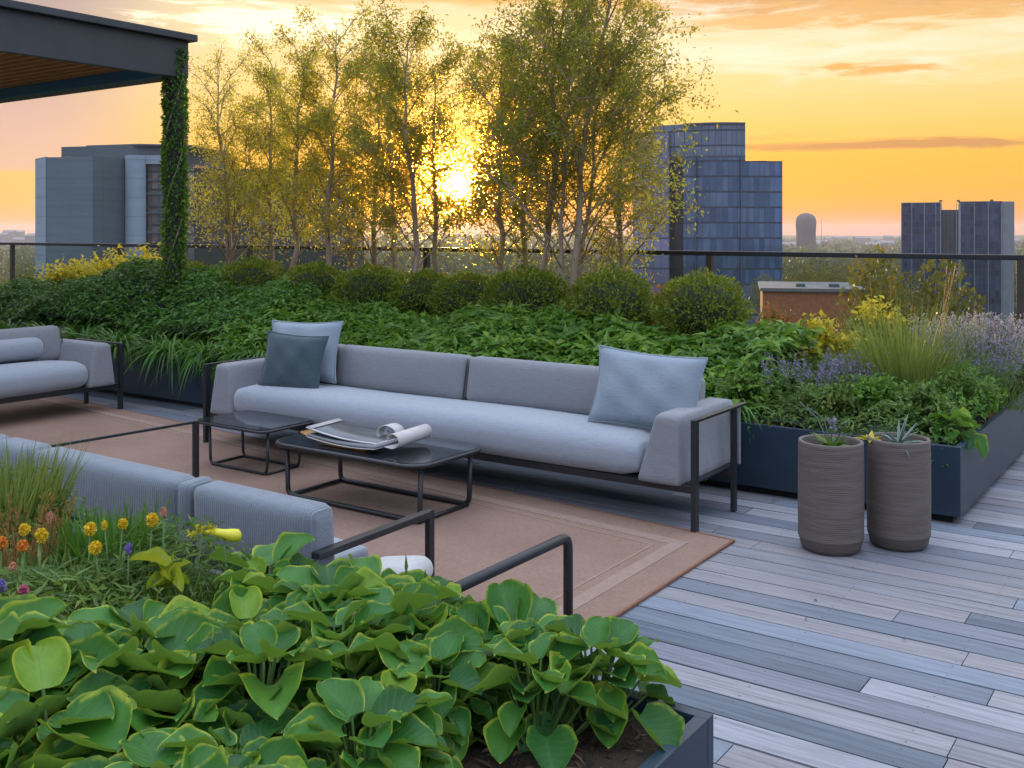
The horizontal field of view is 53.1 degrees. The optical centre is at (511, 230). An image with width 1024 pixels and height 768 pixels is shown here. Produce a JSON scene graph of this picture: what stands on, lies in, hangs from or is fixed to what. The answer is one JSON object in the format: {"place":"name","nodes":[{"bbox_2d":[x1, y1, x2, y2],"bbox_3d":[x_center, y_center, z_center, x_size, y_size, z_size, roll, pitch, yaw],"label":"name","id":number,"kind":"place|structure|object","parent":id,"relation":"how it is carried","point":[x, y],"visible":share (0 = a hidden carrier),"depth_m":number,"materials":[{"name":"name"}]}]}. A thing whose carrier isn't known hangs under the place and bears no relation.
{"place":"outdoors","nodes":[
{"label":"outdoors","id":0,"kind":"place"},
{"bbox_2d":[0,0,1023,235],"label":"sky","id":1,"kind":"structure","parent":0,"point":[868,108],"materials":[{"name":"orange"}]},
{"bbox_2d":[1,234,1023,349],"bbox_3d":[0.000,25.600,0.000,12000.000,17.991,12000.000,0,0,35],"label":"terrain","id":2,"kind":"structure","parent":0,"point":[790,238],"depth_m":2470.20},
{"bbox_2d":[35,144,363,280],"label":"office building","id":3,"kind":"structure","parent":2,"relation":"on","point":[109,194],"depth_m":203.81,"materials":[{"name":"concrete"}]},
{"bbox_2d":[0,237,1023,316],"bbox_3d":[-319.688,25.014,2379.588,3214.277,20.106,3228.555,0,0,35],"label":"woods","id":4,"kind":"object","parent":2,"relation":"on","point":[450,264],"visible":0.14,"depth_m":804.07,"materials":[{"name":"green plant"}]},
{"bbox_2d":[633,122,781,325],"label":"office building","id":5,"kind":"structure","parent":2,"relation":"on","point":[741,202],"depth_m":249.87,"materials":[{"name":"glass"}]},
{"bbox_2d":[758,281,865,346],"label":"brick building","id":6,"kind":"structure","parent":2,"relation":"on","point":[799,299],"depth_m":122.07,"materials":[{"name":"brick"}]},
{"bbox_2d":[834,243,915,344],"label":"garden tree","id":7,"kind":"object","parent":2,"relation":"on","point":[883,280],"visible":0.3,"depth_m":61.79,"materials":[{"name":"green plant"}]},
{"bbox_2d":[905,259,985,342],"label":"garden tree","id":8,"kind":"object","parent":2,"relation":"on","point":[933,278],"visible":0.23,"depth_m":57.58,"materials":[{"name":"green plant"}]},
{"bbox_2d":[901,199,1013,345],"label":"office building","id":9,"kind":"structure","parent":2,"relation":"on","point":[976,227],"depth_m":278.61,"materials":[{"name":"glass"}]},
{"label":"roof slab","id":10,"kind":"structure","parent":0,"visible":0},
{"bbox_2d":[62,391,1023,767],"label":"deck","id":11,"kind":"structure","parent":10,"relation":"on","point":[876,657],"depth_m":4.12,"materials":[{"name":"wood"}]},
{"bbox_2d":[0,0,197,341],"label":"pergola","id":12,"kind":"object","parent":11,"relation":"on","point":[45,51],"visible":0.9,"depth_m":10.58,"materials":[{"name":"metal"}]},
{"bbox_2d":[158,47,191,344],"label":"climbing vine","id":13,"kind":"object","parent":12,"relation":"attached to","point":[185,166],"visible":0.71,"depth_m":10.88,"materials":[{"name":"green plant"}]},
{"bbox_2d":[18,527,712,767],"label":"planter box","id":14,"kind":"object","parent":11,"relation":"on","point":[694,749],"visible":0.04,"depth_m":2.39,"materials":[{"name":"metal"}]},
{"bbox_2d":[0,491,75,586],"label":"seeding grass","id":15,"kind":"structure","parent":14,"relation":"on","point":[8,559],"depth_m":3.40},
{"bbox_2d":[0,596,77,726],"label":"broad leaf plant","id":16,"kind":"object","parent":14,"relation":"in","point":[29,623],"visible":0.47,"depth_m":2.38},
{"bbox_2d":[0,675,78,767],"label":"broad leaf plant","id":17,"kind":"object","parent":14,"relation":"in","point":[51,704],"visible":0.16,"depth_m":2.16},
{"bbox_2d":[0,429,96,554],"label":"grass tuft","id":18,"kind":"object","parent":14,"relation":"on","point":[39,482],"visible":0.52,"depth_m":3.86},
{"bbox_2d":[0,712,111,767],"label":"broad leaf plant","id":19,"kind":"object","parent":14,"relation":"in","point":[59,758],"visible":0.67,"depth_m":1.93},
{"bbox_2d":[0,631,156,740],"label":"broad leaf plant","id":20,"kind":"object","parent":14,"relation":"in","point":[103,645],"visible":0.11,"depth_m":2.36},
{"bbox_2d":[11,709,169,767],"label":"broad leaf plant","id":21,"kind":"object","parent":14,"relation":"in","point":[46,738],"visible":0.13,"depth_m":2.04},
{"bbox_2d":[0,636,182,762],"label":"broad leaf plant","id":22,"kind":"object","parent":14,"relation":"in","point":[100,708],"visible":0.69,"depth_m":2.13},
{"bbox_2d":[37,489,186,593],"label":"grass tuft","id":23,"kind":"object","parent":14,"relation":"on","point":[70,539],"visible":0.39,"depth_m":3.43,"materials":[{"name":"green plant"}]},
{"bbox_2d":[42,609,223,724],"bbox_3d":[-0.911,1.154,2.411,0.574,0.453,0.540,-7,-9,16],"label":"broad leaf plant","id":24,"kind":"object","parent":14,"relation":"in","point":[181,626],"visible":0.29,"depth_m":2.35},
{"bbox_2d":[61,595,209,673],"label":"broad leaf plant","id":25,"kind":"object","parent":14,"relation":"in","point":[136,614],"visible":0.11,"depth_m":2.62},
{"bbox_2d":[62,727,233,767],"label":"broad leaf plant","id":26,"kind":"object","parent":14,"relation":"in","point":[140,751],"visible":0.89,"depth_m":1.97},
{"bbox_2d":[74,539,223,619],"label":"grass tuft","id":27,"kind":"object","parent":14,"relation":"on","point":[132,580],"visible":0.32,"depth_m":3.20,"materials":[{"name":"green plant"}]},
{"bbox_2d":[129,546,190,592],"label":"lime leaf plant","id":28,"kind":"object","parent":14,"relation":"in","point":[161,557],"visible":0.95,"depth_m":3.16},
{"bbox_2d":[110,606,245,714],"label":"broad leaf plant","id":29,"kind":"object","parent":14,"relation":"in","point":[205,630],"visible":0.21,"depth_m":2.46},
{"bbox_2d":[117,650,267,736],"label":"broad leaf plant","id":30,"kind":"object","parent":14,"relation":"in","point":[140,720],"visible":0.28,"depth_m":2.19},
{"bbox_2d":[0,461,414,720],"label":"feathery ground cover","id":31,"kind":"object","parent":14,"relation":"on","point":[61,571],"visible":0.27,"depth_m":3.19,"materials":[{"name":"green plant"}]},
{"bbox_2d":[186,522,241,592],"bbox_3d":[-0.907,1.005,3.107,0.170,0.252,0.046,0,0,0],"label":"yellow bud","id":32,"kind":"object","parent":31,"relation":"on","point":[232,535],"visible":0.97,"depth_m":3.11,"materials":[{"name":"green plant"}]},
{"bbox_2d":[165,586,299,715],"bbox_3d":[-0.679,1.146,2.639,0.445,0.393,0.473,3,1,-23],"label":"broad leaf plant","id":33,"kind":"object","parent":14,"relation":"in","point":[247,605],"visible":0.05,"depth_m":2.69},
{"bbox_2d":[157,710,309,767],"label":"broad leaf plant","id":34,"kind":"object","parent":14,"relation":"in","point":[272,750],"visible":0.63,"depth_m":2.06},
{"bbox_2d":[200,532,317,609],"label":"broad leaf plant","id":35,"kind":"object","parent":14,"relation":"in","point":[283,549],"visible":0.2,"depth_m":3.24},
{"bbox_2d":[184,619,361,736],"bbox_3d":[-0.554,1.126,2.356,0.494,0.413,0.483,2,-5,35],"label":"broad leaf plant","id":36,"kind":"object","parent":14,"relation":"in","point":[261,642],"visible":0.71,"depth_m":2.32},
{"bbox_2d":[220,702,339,767],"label":"broad leaf plant","id":37,"kind":"object","parent":14,"relation":"in","point":[290,713],"visible":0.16,"depth_m":2.18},
{"bbox_2d":[237,584,349,665],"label":"broad leaf plant","id":38,"kind":"object","parent":14,"relation":"in","point":[275,612],"visible":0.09,"depth_m":2.77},
{"bbox_2d":[258,561,387,666],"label":"broad leaf plant","id":39,"kind":"object","parent":14,"relation":"in","point":[294,581],"visible":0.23,"depth_m":2.88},
{"bbox_2d":[282,640,380,756],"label":"broad leaf plant","id":40,"kind":"object","parent":14,"relation":"in","point":[353,664],"visible":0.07,"depth_m":2.44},
{"bbox_2d":[265,598,419,702],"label":"broad leaf plant","id":41,"kind":"object","parent":14,"relation":"in","point":[320,621],"visible":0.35,"depth_m":2.56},
{"bbox_2d":[281,676,452,767],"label":"broad leaf plant","id":42,"kind":"object","parent":14,"relation":"in","point":[413,738],"visible":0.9,"depth_m":2.14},
{"bbox_2d":[323,554,423,600],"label":"broad leaf plant","id":43,"kind":"object","parent":14,"relation":"in","point":[351,580],"visible":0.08,"depth_m":3.02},
{"bbox_2d":[330,578,447,638],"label":"broad leaf plant","id":44,"kind":"object","parent":14,"relation":"in","point":[409,598],"visible":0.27,"depth_m":2.69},
{"bbox_2d":[336,668,472,767],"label":"broad leaf plant","id":45,"kind":"object","parent":14,"relation":"in","point":[438,723],"visible":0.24,"depth_m":2.25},
{"bbox_2d":[362,570,475,633],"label":"broad leaf plant","id":46,"kind":"object","parent":14,"relation":"in","point":[450,591],"visible":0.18,"depth_m":2.94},
{"bbox_2d":[367,599,479,734],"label":"broad leaf plant","id":47,"kind":"object","parent":14,"relation":"in","point":[440,612],"visible":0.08,"depth_m":2.67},
{"bbox_2d":[346,615,513,734],"bbox_3d":[-0.242,1.160,2.543,0.447,0.405,0.475,-1,-7,-25],"label":"broad leaf plant","id":48,"kind":"object","parent":14,"relation":"in","point":[385,645],"visible":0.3,"depth_m":2.46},
{"bbox_2d":[374,631,508,760],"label":"broad leaf plant","id":49,"kind":"object","parent":14,"relation":"in","point":[463,673],"visible":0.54,"depth_m":2.40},
{"bbox_2d":[433,601,544,721],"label":"broad leaf plant","id":50,"kind":"object","parent":14,"relation":"in","point":[477,615],"visible":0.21,"depth_m":2.61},
{"bbox_2d":[473,579,602,725],"bbox_3d":[0.002,1.157,2.645,0.429,0.414,0.425,5,10,28],"label":"broad leaf plant","id":51,"kind":"object","parent":14,"relation":"in","point":[515,599],"visible":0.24,"depth_m":2.70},
{"bbox_2d":[458,628,627,767],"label":"broad leaf plant","id":52,"kind":"object","parent":14,"relation":"in","point":[503,732],"visible":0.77,"depth_m":2.37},
{"bbox_2d":[514,613,684,753],"bbox_3d":[0.212,1.162,2.521,0.435,0.383,0.445,5,0,-8],"label":"broad leaf plant","id":53,"kind":"object","parent":14,"relation":"in","point":[612,637],"visible":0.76,"depth_m":2.46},
{"bbox_2d":[0,396,734,620],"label":"rug","id":54,"kind":"object","parent":11,"relation":"on","point":[622,564],"visible":0.35,"depth_m":5.68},
{"bbox_2d":[0,325,122,408],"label":"sofa","id":55,"kind":"object","parent":54,"relation":"on","point":[59,367],"visible":0.98,"depth_m":8.84,"materials":[{"name":"grey fabric"}]},
{"bbox_2d":[0,337,42,362],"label":"bolster","id":56,"kind":"object","parent":55,"relation":"on","point":[19,349],"visible":1,"depth_m":8.76,"materials":[{"name":"fabric"}]},
{"bbox_2d":[0,420,434,577],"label":"sofa","id":57,"kind":"object","parent":54,"relation":"on","point":[255,516],"visible":0.51,"depth_m":4.41,"materials":[{"name":"fabric"}]},
{"bbox_2d":[198,410,313,474],"bbox_3d":[-1.733,1.430,6.896,0.706,0.314,0.486,0,0,35],"label":"coffee table","id":58,"kind":"object","parent":54,"relation":"on","point":[255,422],"visible":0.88,"depth_m":6.84,"materials":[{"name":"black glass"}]},
{"bbox_2d":[275,427,480,523],"bbox_3d":[-0.790,1.415,5.993,1.174,0.344,0.654,0,0,35],"label":"coffee table","id":59,"kind":"object","parent":54,"relation":"on","point":[423,454],"visible":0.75,"depth_m":5.84,"materials":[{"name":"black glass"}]},
{"bbox_2d":[307,432,397,449],"bbox_3d":[-0.891,1.207,5.938,0.540,0.036,0.306,0,0,36],"label":"magazine","id":60,"kind":"object","parent":59,"relation":"on","point":[330,440],"visible":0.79,"depth_m":5.82,"materials":[{"name":"paper"}]},
{"bbox_2d":[306,418,431,448],"bbox_3d":[-0.840,1.174,5.978,0.664,0.086,0.340,0,0,28],"label":"magazine","id":61,"kind":"object","parent":60,"relation":"on","point":[337,428],"visible":1,"depth_m":5.95,"materials":[{"name":"paper"}]},
{"bbox_2d":[203,344,746,532],"bbox_3d":[-0.466,1.226,6.824,4.004,0.749,0.784,0,0,35],"label":"sofa","id":62,"kind":"object","parent":54,"relation":"on","point":[526,413],"visible":0.76,"depth_m":6.41,"materials":[{"name":"grey fabric"}]},
{"bbox_2d":[258,330,328,388],"bbox_3d":[-1.591,0.959,7.413,0.531,0.441,0.159,2,-14,22],"label":"throw pillow","id":63,"kind":"object","parent":62,"relation":"on","point":[294,361],"visible":0.91,"depth_m":7.35,"materials":[{"name":"fabric"}]},
{"bbox_2d":[272,320,342,383],"bbox_3d":[-1.561,0.899,7.648,0.691,0.461,0.160,-2,-14,29],"label":"throw pillow","id":64,"kind":"object","parent":62,"relation":"on","point":[332,330],"visible":0.5,"depth_m":7.53,"materials":[{"name":"fabric"}]},
{"bbox_2d":[587,345,707,428],"bbox_3d":[0.775,0.924,5.920,0.691,0.461,0.166,3,-12,31],"label":"throw pillow","id":65,"kind":"object","parent":62,"relation":"on","point":[639,389],"visible":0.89,"depth_m":5.87,"materials":[{"name":"fabric"}]},
{"bbox_2d":[454,534,572,615],"bbox_3d":[-0.310,1.400,3.892,0.694,0.400,0.965,0,0,35],"label":"lounge seat","id":66,"kind":"object","parent":54,"relation":"on","point":[492,571],"visible":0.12,"depth_m":3.90,"materials":[{"name":"black metal"}]},
{"bbox_2d":[380,555,432,575],"bbox_3d":[-0.451,1.345,3.999,0.250,0.120,0.220,-7,-2,18],"label":"seat pillow","id":67,"kind":"object","parent":66,"relation":"on","point":[395,564],"visible":0.32,"depth_m":3.97,"materials":[{"name":"fabric"}]},
{"bbox_2d":[0,242,1023,354],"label":"glass railing","id":68,"kind":"object","parent":11,"relation":"on","point":[710,255],"visible":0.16,"depth_m":9.83,"materials":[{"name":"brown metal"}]},
{"bbox_2d":[27,314,1023,521],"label":"planter box","id":69,"kind":"object","parent":11,"relation":"on","point":[964,479],"visible":0.06,"depth_m":6.20,"materials":[{"name":"metal"}]},
{"bbox_2d":[27,254,101,285],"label":"flowering shrub","id":70,"kind":"object","parent":69,"relation":"on","point":[62,275],"visible":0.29,"depth_m":14.19,"materials":[{"name":"yellow plant"}]},
{"bbox_2d":[112,331,213,395],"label":"strap leaf plant","id":71,"kind":"object","parent":69,"relation":"on","point":[159,349],"visible":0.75,"depth_m":9.35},
{"bbox_2d":[0,255,340,340],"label":"leafy ground cover","id":72,"kind":"object","parent":69,"relation":"on","point":[122,288],"visible":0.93,"depth_m":10.77,"materials":[{"name":"green plant"}]},
{"bbox_2d":[159,37,292,280],"bbox_3d":[-3.484,-0.572,12.700,1.688,3.631,1.944,0,0,-22],"label":"slender tree","id":73,"kind":"object","parent":69,"relation":"on","point":[229,163],"visible":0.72,"depth_m":12.62,"materials":[{"name":"green plant"}]},
{"bbox_2d":[219,26,323,272],"bbox_3d":[-3.078,-0.624,12.724,1.541,3.733,1.213,0,0,-44],"label":"slender tree","id":74,"kind":"object","parent":69,"relation":"on","point":[271,238],"visible":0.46,"depth_m":12.64,"materials":[{"name":"green plant"}]},
{"bbox_2d":[231,19,352,277],"bbox_3d":[-2.440,-0.606,11.714,1.299,3.699,1.416,0,0,-37],"label":"slender tree","id":75,"kind":"object","parent":69,"relation":"on","point":[289,159],"visible":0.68,"depth_m":11.57,"materials":[{"name":"green plant"}]},
{"bbox_2d":[274,0,400,276],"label":"slender tree","id":76,"kind":"object","parent":69,"relation":"on","point":[329,129],"visible":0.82,"depth_m":11.16,"materials":[{"name":"green plant"}]},
{"bbox_2d":[290,43,431,270],"bbox_3d":[-1.830,-0.545,12.036,1.732,3.579,1.508,0,0,35],"label":"slender tree","id":77,"kind":"object","parent":69,"relation":"on","point":[374,249],"visible":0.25,"depth_m":11.91,"materials":[{"name":"green plant"}]},
{"bbox_2d":[340,9,445,282],"bbox_3d":[-1.294,-0.609,11.825,1.435,3.707,1.328,0,0,35],"label":"slender tree","id":78,"kind":"object","parent":69,"relation":"on","point":[394,259],"visible":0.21,"depth_m":11.72,"materials":[{"name":"green plant"}]},
{"bbox_2d":[332,0,489,272],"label":"slender tree","id":79,"kind":"object","parent":69,"relation":"on","point":[389,176],"visible":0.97,"depth_m":10.44,"materials":[{"name":"green plant"}]},
{"bbox_2d":[394,59,466,281],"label":"slender tree","id":80,"kind":"object","parent":69,"relation":"on","point":[434,259],"visible":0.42,"depth_m":11.19,"materials":[{"name":"green plant"}]},
{"bbox_2d":[33,288,837,369],"bbox_3d":[-2.350,0.980,11.810,12.299,0.374,1.431,0,0,35],"label":"ground cover","id":81,"kind":"object","parent":69,"relation":"on","point":[801,354],"visible":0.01,"depth_m":7.95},
{"bbox_2d":[211,253,285,296],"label":"clipped shrub","id":82,"kind":"object","parent":81,"relation":"on","point":[254,271],"visible":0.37,"depth_m":11.08,"materials":[{"name":"green plant"}]},
{"bbox_2d":[276,259,342,299],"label":"clipped shrub","id":83,"kind":"object","parent":81,"relation":"on","point":[318,276],"visible":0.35,"depth_m":10.55,"materials":[{"name":"green plant"}]},
{"bbox_2d":[324,262,406,308],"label":"clipped shrub","id":84,"kind":"object","parent":81,"relation":"on","point":[364,284],"visible":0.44,"depth_m":10.03,"materials":[{"name":"green plant"}]},
{"bbox_2d":[384,266,452,317],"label":"clipped shrub","id":85,"kind":"object","parent":81,"relation":"on","point":[408,292],"visible":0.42,"depth_m":9.85,"materials":[{"name":"green plant"}]},
{"bbox_2d":[419,268,501,317],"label":"clipped shrub","id":86,"kind":"object","parent":81,"relation":"on","point":[463,290],"visible":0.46,"depth_m":9.49,"materials":[{"name":"green plant"}]},
{"bbox_2d":[476,263,573,312],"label":"clipped shrub","id":87,"kind":"object","parent":81,"relation":"on","point":[520,286],"visible":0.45,"depth_m":8.98,"materials":[{"name":"green plant"}]},
{"bbox_2d":[553,263,661,330],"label":"clipped shrub","id":88,"kind":"object","parent":81,"relation":"on","point":[611,292],"visible":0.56,"depth_m":8.40,"materials":[{"name":"green plant"}]},
{"bbox_2d":[642,266,758,338],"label":"clipped shrub","id":89,"kind":"object","parent":81,"relation":"on","point":[692,306],"visible":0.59,"depth_m":7.99,"materials":[{"name":"green plant"}]},
{"bbox_2d":[426,33,560,280],"bbox_3d":[-0.133,-0.358,10.401,1.409,3.213,1.270,0,0,35],"label":"slender tree","id":90,"kind":"object","parent":69,"relation":"on","point":[500,253],"visible":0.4,"depth_m":10.31,"materials":[{"name":"green plant"}]},
{"bbox_2d":[189,288,826,480],"bbox_3d":[-0.312,1.062,8.355,5.364,0.981,1.892,0,0,35],"label":"leafy ground cover","id":91,"kind":"object","parent":69,"relation":"in","point":[557,335],"visible":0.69,"depth_m":8.04,"materials":[{"name":"green plant"}]},
{"bbox_2d":[453,20,576,277],"bbox_3d":[0.078,-0.469,10.524,1.293,3.422,1.442,0,0,35],"label":"slender tree","id":92,"kind":"object","parent":69,"relation":"on","point":[524,254],"visible":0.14,"depth_m":10.50,"materials":[{"name":"green plant"}]},
{"bbox_2d":[458,0,622,278],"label":"slender tree","id":93,"kind":"object","parent":69,"relation":"on","point":[547,211],"visible":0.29,"depth_m":9.55,"materials":[{"name":"green plant"}]},
{"bbox_2d":[407,0,738,300],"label":"slender tree","id":94,"kind":"object","parent":69,"relation":"on","point":[615,55],"visible":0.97,"depth_m":9.02,"materials":[{"name":"green plant"}]},
{"bbox_2d":[548,50,696,295],"bbox_3d":[1.147,-0.207,9.683,1.303,2.903,1.437,0,0,35],"label":"slender tree","id":95,"kind":"object","parent":69,"relation":"on","point":[621,254],"visible":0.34,"depth_m":9.52,"materials":[{"name":"green plant"}]},
{"bbox_2d":[705,361,783,409],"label":"leafy perennial","id":96,"kind":"object","parent":69,"relation":"on","point":[756,392],"visible":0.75,"depth_m":6.51,"materials":[{"name":"green plant"}]},
{"bbox_2d":[760,348,860,418],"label":"lavender plant","id":97,"kind":"object","parent":69,"relation":"on","point":[829,372],"visible":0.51,"depth_m":6.58,"materials":[{"name":"purple plant"}]},
{"bbox_2d":[795,374,860,423],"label":"leafy perennial","id":98,"kind":"object","parent":69,"relation":"on","point":[831,394],"visible":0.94,"depth_m":6.26,"materials":[{"name":"green plant"}]},
{"bbox_2d":[791,310,868,365],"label":"flowering shrub","id":99,"kind":"object","parent":69,"relation":"on","point":[822,339],"visible":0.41,"depth_m":8.07,"materials":[{"name":"yellow plant"}]},
{"bbox_2d":[829,294,920,354],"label":"flowering shrub","id":100,"kind":"object","parent":69,"relation":"on","point":[879,308],"visible":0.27,"depth_m":8.36,"materials":[{"name":"yellow plant"}]},
{"bbox_2d":[730,341,1023,466],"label":"ground cover","id":101,"kind":"object","parent":69,"relation":"on","point":[861,421],"visible":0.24,"depth_m":6.19,"materials":[{"name":"green plant"}]},
{"bbox_2d":[841,370,915,417],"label":"leafy perennial","id":102,"kind":"object","parent":69,"relation":"on","point":[878,388],"visible":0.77,"depth_m":6.24,"materials":[{"name":"green plant"}]},
{"bbox_2d":[818,255,995,392],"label":"ornamental grass","id":103,"kind":"object","parent":69,"relation":"on","point":[919,362],"depth_m":6.64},
{"bbox_2d":[876,379,967,426],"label":"leafy perennial","id":104,"kind":"object","parent":69,"relation":"on","point":[924,397],"visible":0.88,"depth_m":5.98,"materials":[{"name":"green plant"}]},
{"bbox_2d":[915,407,988,459],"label":"broad leaf plant","id":105,"kind":"object","parent":69,"relation":"in","point":[973,438],"visible":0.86,"depth_m":5.76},
{"bbox_2d":[909,321,1023,413],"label":"lavender plant","id":106,"kind":"object","parent":69,"relation":"on","point":[1000,362],"visible":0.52,"depth_m":6.78,"materials":[{"name":"purple plant"}]},
{"bbox_2d":[929,355,1007,428],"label":"leafy perennial","id":107,"kind":"object","parent":69,"relation":"on","point":[952,387],"visible":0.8,"depth_m":6.22,"materials":[{"name":"green plant"}]},
{"bbox_2d":[939,311,1022,382],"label":"lavender plant","id":108,"kind":"object","parent":69,"relation":"on","point":[995,324],"visible":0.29,"depth_m":7.90,"materials":[{"name":"purple plant"}]},
{"bbox_2d":[798,434,864,555],"bbox_3d":[1.603,1.327,5.150,0.321,0.545,0.321,0,0,35],"label":"tall pot","id":109,"kind":"object","parent":11,"relation":"on","point":[831,496],"visible":0.98,"depth_m":5.02,"materials":[{"name":"ceramic"}]},
{"bbox_2d":[867,432,930,551],"bbox_3d":[1.968,1.327,5.213,0.309,0.545,0.309,0,0,35],"label":"tall pot","id":110,"kind":"object","parent":11,"relation":"on","point":[898,499],"visible":1,"depth_m":5.08,"materials":[{"name":"ceramic"}]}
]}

